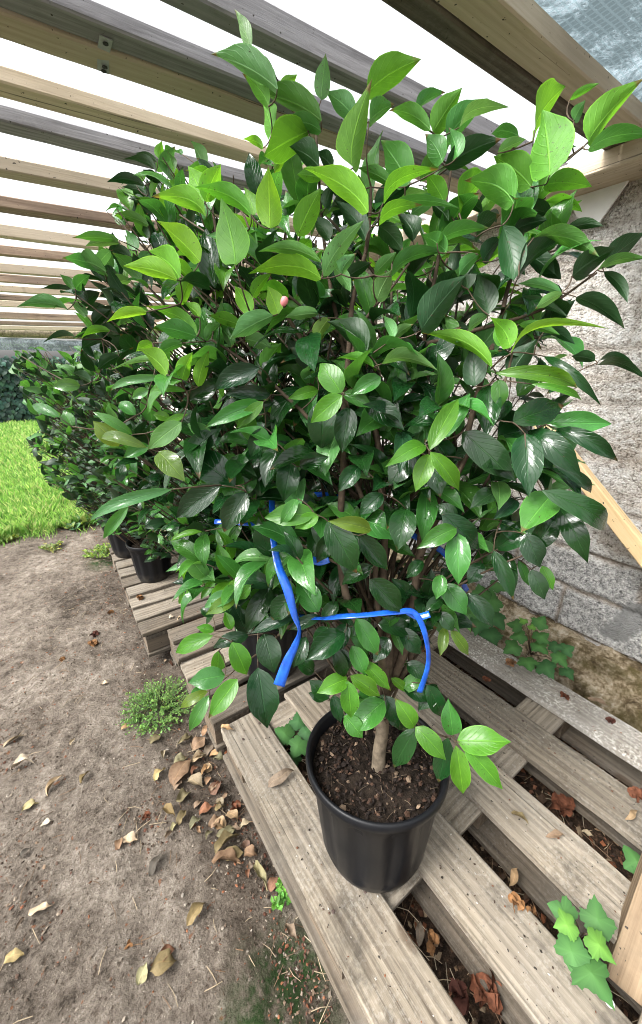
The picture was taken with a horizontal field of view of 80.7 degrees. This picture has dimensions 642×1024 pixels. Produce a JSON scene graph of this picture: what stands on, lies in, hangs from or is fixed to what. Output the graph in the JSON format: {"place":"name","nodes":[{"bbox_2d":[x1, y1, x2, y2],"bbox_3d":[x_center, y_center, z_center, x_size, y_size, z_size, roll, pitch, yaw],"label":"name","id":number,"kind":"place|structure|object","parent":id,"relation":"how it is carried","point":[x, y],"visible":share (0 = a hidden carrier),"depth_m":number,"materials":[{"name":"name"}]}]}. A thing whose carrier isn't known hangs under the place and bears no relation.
{"place":"outdoors","nodes":[
{"label":"outdoors","id":0,"kind":"place"},
{"bbox_2d":[0,419,97,546],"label":"lawn","id":1,"kind":"structure","parent":0,"point":[20,533],"depth_m":3.95,"materials":[{"name":"plant"}]},
{"bbox_2d":[53,512,90,529],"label":"weed clump","id":2,"kind":"object","parent":1,"relation":"on","point":[78,525],"visible":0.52,"depth_m":3.21,"materials":[{"name":"green plant"}]},
{"bbox_2d":[0,523,639,1023],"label":"ground","id":3,"kind":"structure","parent":0,"point":[112,993],"depth_m":1.08,"materials":[{"name":"soil"}]},
{"bbox_2d":[0,533,18,541],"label":"weed clump","id":4,"kind":"object","parent":3,"relation":"on","point":[8,537],"visible":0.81,"depth_m":2.99,"materials":[{"name":"green plant"}]},
{"bbox_2d":[4,948,23,962],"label":"fallen leaf","id":5,"kind":"object","parent":3,"relation":"on","point":[14,954],"visible":1,"depth_m":0.88,"materials":[{"name":"plant"}]},
{"bbox_2d":[10,753,34,768],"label":"fallen leaf","id":6,"kind":"object","parent":3,"relation":"on","point":[20,759],"visible":1,"depth_m":1.31,"materials":[{"name":"plant"}]},
{"bbox_2d":[21,799,38,811],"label":"fallen leaf","id":7,"kind":"object","parent":3,"relation":"on","point":[29,803],"visible":1,"depth_m":1.19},
{"bbox_2d":[28,902,50,915],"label":"fallen leaf","id":8,"kind":"object","parent":3,"relation":"on","point":[41,906],"visible":1,"depth_m":0.96,"materials":[{"name":"plant"}]},
{"bbox_2d":[38,540,63,552],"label":"weed clump","id":9,"kind":"object","parent":3,"relation":"on","point":[51,546],"visible":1,"depth_m":2.86,"materials":[{"name":"green plant"}]},
{"bbox_2d":[45,775,62,795],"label":"fallen leaf","id":10,"kind":"object","parent":3,"relation":"on","point":[50,783],"visible":1,"depth_m":1.23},
{"bbox_2d":[0,355,116,422],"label":"hedge","id":11,"kind":"object","parent":3,"relation":"on","point":[13,407],"visible":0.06,"depth_m":9.29,"materials":[{"name":"green plant"}]},
{"bbox_2d":[82,542,110,557],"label":"weed clump","id":12,"kind":"object","parent":3,"relation":"on","point":[100,548],"visible":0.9,"depth_m":2.75,"materials":[{"name":"green plant"}]},
{"bbox_2d":[122,831,137,842],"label":"fallen leaf","id":13,"kind":"object","parent":3,"relation":"on","point":[129,837],"visible":1,"depth_m":1.09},
{"bbox_2d":[136,962,147,984],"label":"fallen leaf","id":14,"kind":"object","parent":3,"relation":"on","point":[141,974],"visible":1,"depth_m":0.85,"materials":[{"name":"plant"}]},
{"bbox_2d":[115,673,194,738],"bbox_3d":[-0.656,0.766,1.523,0.319,0.052,0.315,-14,25,-33],"label":"weed clump","id":15,"kind":"object","parent":3,"relation":"on","point":[150,716],"visible":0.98,"depth_m":1.51,"materials":[{"name":"green plant"}]},
{"bbox_2d":[148,851,162,876],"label":"fallen leaf","id":16,"kind":"object","parent":3,"relation":"on","point":[152,865],"visible":1,"depth_m":1.04,"materials":[{"name":"plant"}]},
{"bbox_2d":[149,733,161,743],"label":"fallen leaf","id":17,"kind":"object","parent":3,"relation":"on","point":[154,737],"visible":1,"depth_m":1.39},
{"bbox_2d":[153,767,165,780],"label":"fallen leaf","id":18,"kind":"object","parent":3,"relation":"on","point":[156,774],"visible":1,"depth_m":1.26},
{"bbox_2d":[149,948,176,975],"bbox_3d":[-0.359,1.030,0.861,0.042,0.022,0.046,12,24,29],"label":"fallen leaf","id":19,"kind":"object","parent":3,"relation":"on","point":[159,966],"visible":1,"depth_m":0.86,"materials":[{"name":"plant"}]},
{"bbox_2d":[0,523,332,1023],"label":"path litter","id":20,"kind":"object","parent":3,"relation":"on","point":[312,992],"visible":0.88,"depth_m":1.04,"materials":[{"name":"soil"}]},
{"bbox_2d":[285,923,296,940],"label":"fallen leaf","id":21,"kind":"object","parent":20,"relation":"on","point":[291,930],"visible":1,"depth_m":0.93,"materials":[{"name":"plant"}]},
{"bbox_2d":[109,548,224,657],"bbox_3d":[-0.666,0.350,2.457,1.124,0.146,1.086,-14,25,-33],"label":"wooden pallet","id":22,"kind":"object","parent":3,"relation":"on","point":[152,609],"visible":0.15,"depth_m":1.94,"materials":[{"name":"brown wood"}]},
{"bbox_2d":[8,345,192,557],"bbox_3d":[-1.202,-0.342,2.309,0.950,1.260,1.186,-14,25,-33],"label":"potted camellia","id":23,"kind":"object","parent":22,"relation":"on","point":[119,548],"visible":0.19,"depth_m":1.96,"materials":[{"name":"green plant"}]},
{"bbox_2d":[20,346,187,582],"bbox_3d":[-0.959,-0.207,1.972,0.870,1.246,1.108,-14,25,-33],"label":"potted camellia","id":24,"kind":"object","parent":22,"relation":"on","point":[151,560],"visible":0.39,"depth_m":1.75,"materials":[{"name":"green plant"}]},
{"bbox_2d":[59,330,258,554],"bbox_3d":[-0.719,-0.212,1.907,0.982,1.300,0.925,-3,21,-7],"label":"potted camellia","id":25,"kind":"object","parent":22,"relation":"on","point":[80,414],"visible":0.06,"depth_m":1.57,"materials":[{"name":"green plant"}]},
{"bbox_2d":[161,803,174,815],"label":"fallen leaf","id":26,"kind":"object","parent":3,"relation":"on","point":[168,808],"visible":1,"depth_m":1.16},
{"bbox_2d":[168,759,190,785],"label":"fallen leaf","id":27,"kind":"object","parent":3,"relation":"on","point":[178,770],"visible":1,"depth_m":1.27,"materials":[{"name":"plant"}]},
{"bbox_2d":[174,752,186,762],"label":"fallen leaf","id":28,"kind":"object","parent":3,"relation":"on","point":[180,756],"visible":1,"depth_m":1.32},
{"bbox_2d":[176,810,185,825],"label":"fallen leaf","id":29,"kind":"object","parent":3,"relation":"on","point":[181,815],"visible":1,"depth_m":1.15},
{"bbox_2d":[176,788,190,801],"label":"fallen leaf","id":30,"kind":"object","parent":3,"relation":"on","point":[182,794],"visible":1,"depth_m":1.21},
{"bbox_2d":[189,816,200,828],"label":"fallen leaf","id":31,"kind":"object","parent":3,"relation":"on","point":[194,819],"visible":1,"depth_m":1.14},
{"bbox_2d":[186,902,204,925],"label":"fallen leaf","id":32,"kind":"object","parent":3,"relation":"on","point":[195,910],"visible":1,"depth_m":0.94,"materials":[{"name":"plant"}]},
{"bbox_2d":[187,772,203,786],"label":"fallen leaf","id":33,"kind":"object","parent":3,"relation":"on","point":[196,779],"visible":1,"depth_m":1.26,"materials":[{"name":"plant"}]},
{"bbox_2d":[191,737,204,749],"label":"fallen leaf","id":34,"kind":"object","parent":3,"relation":"on","point":[198,742],"visible":1,"depth_m":1.40,"materials":[{"name":"plant"}]},
{"bbox_2d":[199,802,212,814],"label":"fallen leaf","id":35,"kind":"object","parent":3,"relation":"on","point":[205,807],"visible":1,"depth_m":1.18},
{"bbox_2d":[208,814,219,827],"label":"fallen leaf","id":36,"kind":"object","parent":3,"relation":"on","point":[211,824],"visible":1,"depth_m":1.14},
{"bbox_2d":[208,781,222,794],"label":"fallen leaf","id":37,"kind":"object","parent":3,"relation":"on","point":[213,791],"visible":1,"depth_m":1.24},
{"bbox_2d":[214,815,226,827],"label":"fallen leaf","id":38,"kind":"object","parent":3,"relation":"on","point":[222,818],"visible":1,"depth_m":1.14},
{"bbox_2d":[216,825,234,836],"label":"fallen leaf","id":39,"kind":"object","parent":3,"relation":"on","point":[228,829],"visible":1,"depth_m":1.13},
{"bbox_2d":[211,847,240,863],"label":"fallen leaf","id":40,"kind":"object","parent":3,"relation":"on","point":[228,854],"visible":1,"depth_m":1.06,"materials":[{"name":"plant"}]},
{"bbox_2d":[214,830,238,853],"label":"fallen leaf","id":41,"kind":"object","parent":3,"relation":"on","point":[223,838],"visible":1,"depth_m":1.09,"materials":[{"name":"plant"}]},
{"bbox_2d":[225,809,237,821],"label":"fallen leaf","id":42,"kind":"object","parent":3,"relation":"on","point":[232,813],"visible":1,"depth_m":1.17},
{"bbox_2d":[226,845,242,860],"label":"fallen leaf","id":43,"kind":"object","parent":3,"relation":"on","point":[238,852],"visible":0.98,"depth_m":1.08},
{"bbox_2d":[230,800,240,809],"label":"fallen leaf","id":44,"kind":"object","parent":3,"relation":"on","point":[236,804],"visible":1,"depth_m":1.20,"materials":[{"name":"brown plant"}]},
{"bbox_2d":[243,844,257,856],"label":"fallen leaf","id":45,"kind":"object","parent":3,"relation":"on","point":[249,851],"visible":1,"depth_m":1.08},
{"bbox_2d":[253,860,267,890],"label":"fallen leaf","id":46,"kind":"object","parent":3,"relation":"on","point":[259,869],"visible":1,"depth_m":1.03,"materials":[{"name":"plant"}]},
{"bbox_2d":[167,576,377,751],"bbox_3d":[-0.096,0.587,1.832,1.107,0.146,0.604,-14,25,-33],"label":"wooden pallet","id":47,"kind":"object","parent":3,"relation":"on","point":[236,709],"visible":0.18,"depth_m":1.55,"materials":[{"name":"brown wood"}]},
{"bbox_2d":[14,141,432,680],"bbox_3d":[-0.217,-0.155,1.228,1.114,1.675,1.100,-14,25,-33],"label":"potted camellia","id":48,"kind":"object","parent":47,"relation":"on","point":[140,204],"visible":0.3,"depth_m":0.92,"materials":[{"name":"green plant"}]},
{"bbox_2d":[262,233,472,592],"bbox_3d":[0.190,-0.282,1.701,0.978,1.578,0.926,-14,25,-33],"label":"potted camellia","id":49,"kind":"object","parent":47,"relation":"on","point":[406,242],"visible":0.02,"depth_m":1.34,"materials":[{"name":"green plant"}]},
{"bbox_2d":[267,877,278,891],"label":"fallen leaf","id":50,"kind":"object","parent":3,"relation":"on","point":[271,884],"visible":0.97,"depth_m":1.01,"materials":[{"name":"plant"}]},
{"bbox_2d":[270,877,291,910],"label":"weed clump","id":51,"kind":"object","parent":3,"relation":"on","point":[281,898],"visible":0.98,"depth_m":0.96,"materials":[{"name":"green plant"}]},
{"bbox_2d":[137,178,641,662],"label":"block wall","id":52,"kind":"structure","parent":3,"relation":"on","point":[596,599],"depth_m":1.49,"materials":[{"name":"concrete"}]},
{"bbox_2d":[147,138,641,332],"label":"wall plate","id":53,"kind":"object","parent":52,"relation":"attached to","point":[621,163],"depth_m":1.21,"materials":[{"name":"brown wood"}]},
{"bbox_2d":[0,245,72,262],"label":"roof beam","id":54,"kind":"structure","parent":53,"relation":"on","point":[28,253],"depth_m":2.13,"materials":[{"name":"brown wood"}]},
{"bbox_2d":[0,329,82,338],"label":"roof beam","id":55,"kind":"structure","parent":53,"relation":"attached to","point":[25,334],"depth_m":6.29,"materials":[{"name":"wood"}]},
{"bbox_2d":[0,338,109,351],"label":"film curtain","id":56,"kind":"object","parent":55,"relation":"hanging from","point":[63,345],"visible":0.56,"depth_m":6.47,"materials":[{"name":"plastic"}]},
{"bbox_2d":[0,325,124,330],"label":"roof beam","id":57,"kind":"structure","parent":53,"relation":"on","point":[8,327],"depth_m":6.10,"materials":[{"name":"brown wood"}]},
{"bbox_2d":[0,321,127,327],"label":"roof beam","id":58,"kind":"structure","parent":53,"relation":"on","point":[22,323],"depth_m":5.48,"materials":[{"name":"brown wood"}]},
{"bbox_2d":[0,300,153,309],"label":"roof beam","id":59,"kind":"structure","parent":53,"relation":"on","point":[5,303],"depth_m":3.82,"materials":[{"name":"brown wood"}]},
{"bbox_2d":[0,312,161,322],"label":"roof beam","id":60,"kind":"structure","parent":53,"relation":"on","point":[35,316],"depth_m":4.84,"materials":[{"name":"brown wood"}]},
{"bbox_2d":[0,294,175,307],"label":"roof beam","id":61,"kind":"structure","parent":53,"relation":"on","point":[19,298],"depth_m":3.46,"materials":[{"name":"brown wood"}]},
{"bbox_2d":[0,285,189,301],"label":"roof beam","id":62,"kind":"structure","parent":53,"relation":"on","point":[21,289],"depth_m":3.14,"materials":[{"name":"brown wood"}]},
{"bbox_2d":[0,273,233,296],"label":"roof beam","id":63,"kind":"structure","parent":53,"relation":"on","point":[22,279],"depth_m":2.81,"materials":[{"name":"brown wood"}]},
{"bbox_2d":[0,263,240,291],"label":"roof beam","id":64,"kind":"structure","parent":53,"relation":"on","point":[18,269],"depth_m":2.54,"materials":[{"name":"brown wood"}]},
{"bbox_2d":[0,224,249,267],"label":"roof beam","id":65,"kind":"structure","parent":53,"relation":"on","point":[18,233],"depth_m":1.87,"materials":[{"name":"brown wood"}]},
{"bbox_2d":[0,195,322,253],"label":"roof beam","id":66,"kind":"structure","parent":53,"relation":"on","point":[27,208],"depth_m":1.57,"materials":[{"name":"brown wood"}]},
{"bbox_2d":[0,155,377,243],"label":"roof beam","id":67,"kind":"structure","parent":53,"relation":"on","point":[39,173],"depth_m":1.28,"materials":[{"name":"brown wood"}]},
{"bbox_2d":[0,104,426,220],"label":"roof beam","id":68,"kind":"structure","parent":53,"relation":"on","point":[32,126],"depth_m":1.06,"materials":[{"name":"grey wood"}]},
{"bbox_2d":[0,65,432,215],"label":"roof beam","id":69,"kind":"structure","parent":53,"relation":"on","point":[30,89],"depth_m":0.96,"materials":[{"name":"brown wood"}]},
{"bbox_2d":[0,7,481,198],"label":"roof beam","id":70,"kind":"structure","parent":53,"relation":"on","point":[20,29],"depth_m":0.80,"materials":[{"name":"brown wood"}]},
{"bbox_2d":[97,34,112,73],"bbox_3d":[-0.436,-0.917,0.759,0.025,0.008,0.095,-12,24,-30],"label":"metal strap","id":71,"kind":"object","parent":70,"relation":"attached to","point":[104,43],"visible":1,"depth_m":0.75,"materials":[{"name":"metal"}]},
{"bbox_2d":[0,0,486,178],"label":"roof beam","id":72,"kind":"structure","parent":53,"relation":"on","point":[91,20],"depth_m":0.76,"materials":[{"name":"grey wood"}]},
{"bbox_2d":[160,0,567,166],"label":"roof beam","id":73,"kind":"structure","parent":53,"relation":"on","point":[281,33],"depth_m":0.77,"materials":[{"name":"grey wood"}]},
{"bbox_2d":[382,0,624,149],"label":"roof beam","id":74,"kind":"structure","parent":53,"relation":"on","point":[434,18],"depth_m":0.77,"materials":[{"name":"brown wood"}]},
{"bbox_2d":[435,0,641,141],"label":"roof beam","id":75,"kind":"structure","parent":53,"relation":"on","point":[535,39],"depth_m":0.78,"materials":[{"name":"brown wood"}]},
{"bbox_2d":[534,0,641,101],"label":"film sheet","id":76,"kind":"object","parent":75,"relation":"on","point":[606,34],"visible":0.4,"depth_m":0.80,"materials":[{"name":"plastic"}]},
{"bbox_2d":[574,180,628,222],"bbox_3d":[0.964,-1.077,1.331,0.008,0.116,0.195,-14,25,-33],"label":"white sheet","id":77,"kind":"object","parent":52,"relation":"attached to","point":[596,205],"visible":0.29,"depth_m":1.32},
{"bbox_2d":[164,650,637,1023],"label":"bark litter","id":78,"kind":"object","parent":3,"relation":"on","point":[616,999],"visible":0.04,"depth_m":1.03,"materials":[{"name":"wood"}]},
{"bbox_2d":[172,439,641,732],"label":"wall footing","id":79,"kind":"object","parent":3,"relation":"on","point":[611,677],"depth_m":1.58,"materials":[{"name":"concrete"}]},
{"bbox_2d":[468,579,506,645],"bbox_3d":[0.717,0.456,1.726,0.208,0.349,0.224,-1,21,-4],"label":"maple seedling","id":80,"kind":"object","parent":79,"relation":"on","point":[493,635],"visible":0.52,"depth_m":1.66,"materials":[{"name":"green plant"}]},
{"bbox_2d":[533,425,641,567],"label":"timber brace","id":81,"kind":"object","parent":79,"relation":"on","point":[625,530],"visible":0.46,"depth_m":1.37,"materials":[{"name":"brown wood"}]},
{"bbox_2d":[221,628,641,1023],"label":"wooden pallet","id":82,"kind":"object","parent":3,"relation":"on","point":[480,812],"visible":0.56,"depth_m":0.96,"materials":[{"name":"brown wood"}]},
{"bbox_2d":[268,768,293,787],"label":"fallen leaf","id":83,"kind":"object","parent":82,"relation":"on","point":[279,777],"visible":1,"depth_m":1.10,"materials":[{"name":"plant"}]},
{"bbox_2d":[274,712,310,765],"bbox_3d":[-0.080,0.783,1.280,0.135,0.112,0.136,-14,25,-33],"label":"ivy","id":84,"kind":"object","parent":82,"relation":"on","point":[296,743],"visible":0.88,"depth_m":1.26,"materials":[{"name":"green plant"}]},
{"bbox_2d":[32,10,641,892],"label":"potted camellia","id":85,"kind":"object","parent":82,"relation":"on","point":[382,764],"visible":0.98,"depth_m":0.63,"materials":[{"name":"green plant"}]},
{"bbox_2d":[269,500,300,686],"bbox_3d":[-0.067,0.139,0.709,0.052,0.303,0.186,-2,21,-5],"label":"blue ribbon","id":86,"kind":"object","parent":85,"relation":"attached to","point":[283,672],"visible":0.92,"depth_m":0.67,"materials":[{"name":"fabric"}]},
{"bbox_2d":[313,556,329,565],"bbox_3d":[-0.001,0.089,0.690,0.035,0.014,0.012,0,21,-1],"label":"blue ribbon","id":87,"kind":"object","parent":85,"relation":"attached to","point":[325,561],"visible":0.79,"depth_m":0.69,"materials":[{"name":"fabric"}]},
{"bbox_2d":[214,492,468,592],"bbox_3d":[0.042,0.069,0.883,0.611,0.221,0.054,4,21,11],"label":"blue ribbon","id":88,"kind":"object","parent":85,"relation":"attached to","point":[440,550],"visible":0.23,"depth_m":0.87,"materials":[{"name":"fabric"}]},
{"bbox_2d":[298,608,430,692],"bbox_3d":[0.065,0.236,0.693,0.265,0.158,0.059,8,22,21],"label":"blue ribbon","id":89,"kind":"object","parent":85,"relation":"attached to","point":[417,616],"visible":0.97,"depth_m":0.66,"materials":[{"name":"fabric"}]},
{"bbox_2d":[406,611,429,619],"bbox_3d":[0.171,0.181,0.665,0.042,0.014,0.012,5,21,14],"label":"blue ribbon","id":90,"kind":"object","parent":85,"relation":"attached to","point":[425,615],"visible":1,"depth_m":0.66,"materials":[{"name":"fabric"}]},
{"bbox_2d":[164,590,641,1022],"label":"board crumbs","id":91,"kind":"object","parent":82,"relation":"on","point":[297,847],"visible":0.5,"depth_m":0.96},
{"bbox_2d":[416,921,423,945],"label":"fallen leaf","id":92,"kind":"object","parent":82,"relation":"on","point":[419,932],"visible":1,"depth_m":0.88,"materials":[{"name":"plant"}]},
{"bbox_2d":[426,928,439,956],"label":"wilted flower","id":93,"kind":"object","parent":82,"relation":"on","point":[433,937],"visible":1,"depth_m":0.87,"materials":[{"name":"orange plant"}]},
{"bbox_2d":[469,968,502,1015],"bbox_3d":[0.354,1.011,0.807,0.065,0.036,0.066,9,23,23],"label":"dry leaf","id":94,"kind":"object","parent":82,"relation":"on","point":[481,993],"visible":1,"depth_m":0.80,"materials":[{"name":"brown plant"}]},
{"bbox_2d":[509,868,517,885],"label":"fallen leaf","id":95,"kind":"object","parent":82,"relation":"on","point":[514,877],"visible":1,"depth_m":0.96,"materials":[{"name":"plant"}]},
{"bbox_2d":[508,891,524,912],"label":"wilted flower","id":96,"kind":"object","parent":82,"relation":"on","point":[514,898],"visible":1,"depth_m":0.85,"materials":[{"name":"orange plant"}]},
{"bbox_2d":[511,810,528,823],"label":"fallen leaf","id":97,"kind":"object","parent":82,"relation":"on","point":[519,814],"visible":1,"depth_m":1.01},
{"bbox_2d":[546,829,563,837],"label":"fallen leaf","id":98,"kind":"object","parent":82,"relation":"on","point":[555,833],"visible":1,"depth_m":0.96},
{"bbox_2d":[549,791,575,816],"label":"wilted flower","id":99,"kind":"object","parent":82,"relation":"on","point":[565,804],"visible":1,"depth_m":1.14,"materials":[{"name":"brown plant"}]},
{"bbox_2d":[547,894,617,1010],"bbox_3d":[0.524,0.919,0.790,0.120,0.185,0.169,15,26,35],"label":"ivy","id":100,"kind":"object","parent":82,"relation":"on","point":[588,969],"visible":1,"depth_m":0.75,"materials":[{"name":"green plant"}]},
{"bbox_2d":[605,853,641,1005],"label":"timber post","id":101,"kind":"object","parent":82,"relation":"on","point":[625,971],"visible":0.77,"depth_m":0.78,"materials":[{"name":"brown wood"}]},
{"bbox_2d":[622,845,639,873],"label":"leaf","id":102,"kind":"object","parent":82,"relation":"on","point":[631,861],"visible":0.6,"depth_m":0.88,"materials":[{"name":"green plant"}]},
{"bbox_2d":[625,810,637,819],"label":"fallen leaf","id":103,"kind":"object","parent":82,"relation":"on","point":[631,815],"visible":1,"depth_m":1.00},
{"bbox_2d":[627,786,641,802],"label":"wilted flower","id":104,"kind":"object","parent":82,"relation":"on","point":[634,792],"visible":1,"depth_m":1.06,"materials":[{"name":"brown plant"}]},
{"bbox_2d":[449,977,468,1015],"bbox_3d":[0.294,1.019,0.798,0.046,0.027,0.048,-14,25,-33],"label":"dry leaf","id":105,"kind":"object","parent":3,"relation":"on","point":[458,989],"visible":0.97,"depth_m":0.80,"materials":[{"name":"brown plant"}]},
{"bbox_2d":[503,616,574,680],"bbox_3d":[0.846,0.528,1.455,0.282,0.325,0.202,-11,24,-28],"label":"maple seedling","id":106,"kind":"object","parent":3,"relation":"on","point":[545,666],"visible":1,"depth_m":1.44,"materials":[{"name":"green plant"}]},
{"bbox_3d":[-1.261,0.031,3.301,1.123,0.146,1.005,-14,25,-33],"label":"wooden pallet","id":107,"kind":"object","parent":3,"relation":"on","visible":0},
{"bbox_2d":[33,356,136,466],"bbox_3d":[-1.800,-0.587,3.023,0.789,1.213,0.816,1,21,2],"label":"potted camellia","id":108,"kind":"object","parent":107,"relation":"on","point":[51,438],"visible":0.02,"depth_m":2.83,"materials":[{"name":"green plant"}]},
{"bbox_2d":[15,350,154,531],"bbox_3d":[-1.463,-0.459,2.645,0.959,1.241,1.138,-14,25,-33],"label":"potted camellia","id":109,"kind":"object","parent":107,"relation":"on","point":[49,429],"visible":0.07,"depth_m":2.36,"materials":[{"name":"green plant"}]},
{"bbox_2d":[0,0,641,358],"label":"sky","id":110,"kind":"structure","parent":0,"point":[373,28],"materials":[{"name":"white"}]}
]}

